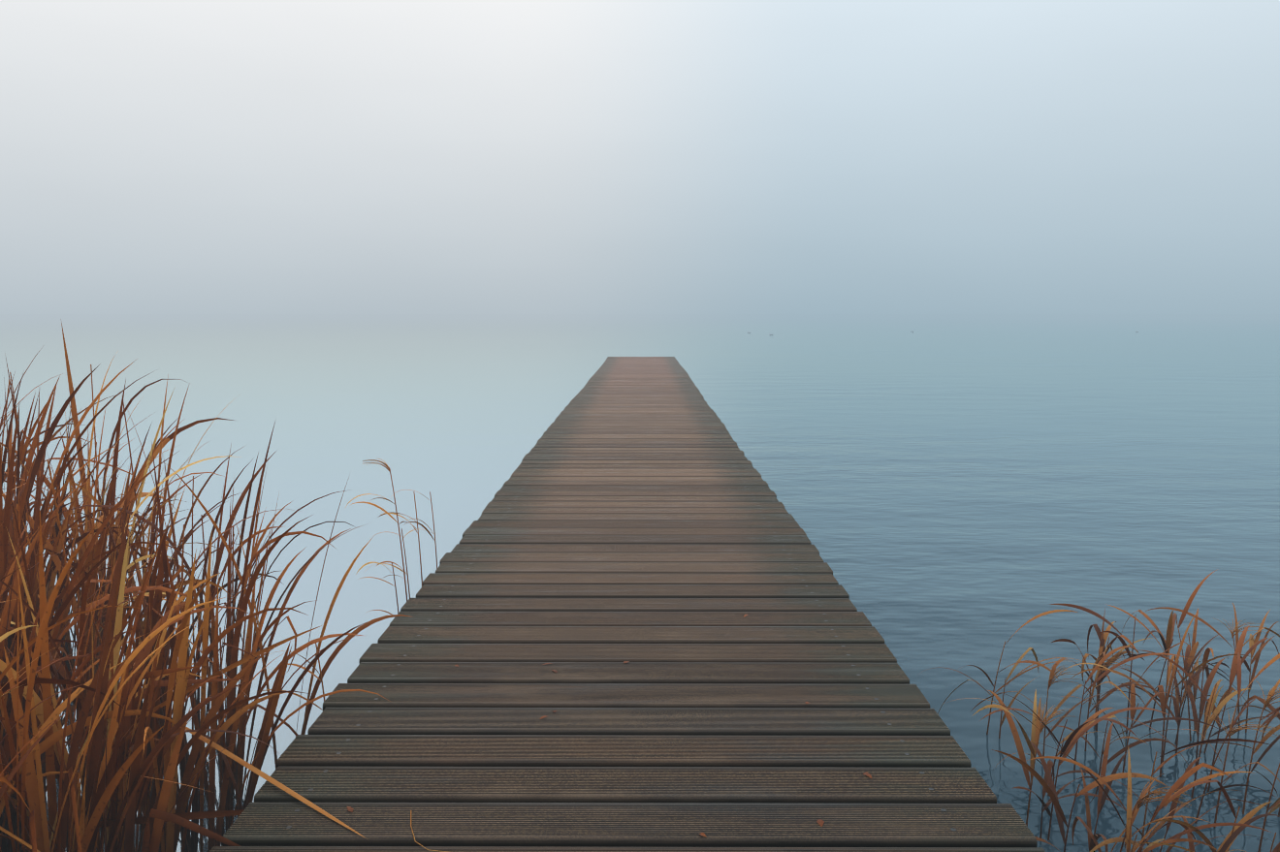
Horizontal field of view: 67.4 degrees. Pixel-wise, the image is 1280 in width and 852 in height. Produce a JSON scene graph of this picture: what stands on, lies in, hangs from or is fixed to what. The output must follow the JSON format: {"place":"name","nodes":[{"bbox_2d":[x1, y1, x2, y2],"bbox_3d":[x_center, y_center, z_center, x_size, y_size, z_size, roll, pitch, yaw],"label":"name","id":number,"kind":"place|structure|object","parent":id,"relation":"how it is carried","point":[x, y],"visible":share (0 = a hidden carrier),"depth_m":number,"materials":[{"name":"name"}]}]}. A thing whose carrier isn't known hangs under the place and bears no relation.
{"place":"outdoors","nodes":[
{"label":"outdoors","id":0,"kind":"place"},
{"bbox_2d":[0,314,1279,851],"bbox_3d":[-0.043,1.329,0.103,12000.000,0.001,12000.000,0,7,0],"label":"lake water","id":1,"kind":"structure","parent":0,"point":[958,493],"depth_m":8.54,"materials":[{"name":"blue liquid"}]},
{"bbox_2d":[0,364,237,851],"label":"reed stalks","id":2,"kind":"object","parent":1,"relation":"in","point":[100,639],"visible":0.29,"depth_m":2.45,"materials":[{"name":"brown plant"}]},
{"bbox_2d":[0,322,413,851],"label":"cattail reeds","id":3,"kind":"object","parent":1,"relation":"in","point":[137,758],"visible":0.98,"depth_m":2.06,"materials":[{"name":"brown plant"}]},
{"bbox_2d":[0,455,437,782],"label":"reeds","id":4,"kind":"object","parent":1,"relation":"in","point":[7,634],"visible":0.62,"depth_m":2.54,"materials":[{"name":"brown plant"}]},
{"bbox_2d":[209,356,1045,851],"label":"jetty deck boards","id":5,"kind":"object","parent":1,"relation":"in","point":[644,537],"visible":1,"depth_m":2.37,"materials":[{"name":"brown wood"}]},
{"bbox_2d":[171,576,871,851],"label":"fallen leaf litter","id":6,"kind":"object","parent":5,"relation":"on","point":[253,769],"visible":0.88,"depth_m":1.89,"materials":[{"name":"brown plant"}]},
{"bbox_2d":[286,416,956,831],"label":"jetty screw heads","id":7,"kind":"object","parent":5,"relation":"in","point":[783,550],"visible":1,"depth_m":2.40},
{"bbox_2d":[921,571,1279,851],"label":"reeds","id":8,"kind":"object","parent":1,"relation":"on","point":[1094,720],"visible":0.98,"depth_m":2.56,"materials":[{"name":"brown plant"}]},
{"bbox_2d":[0,0,1279,314],"label":"sky","id":9,"kind":"structure","parent":0,"point":[157,156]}
]}

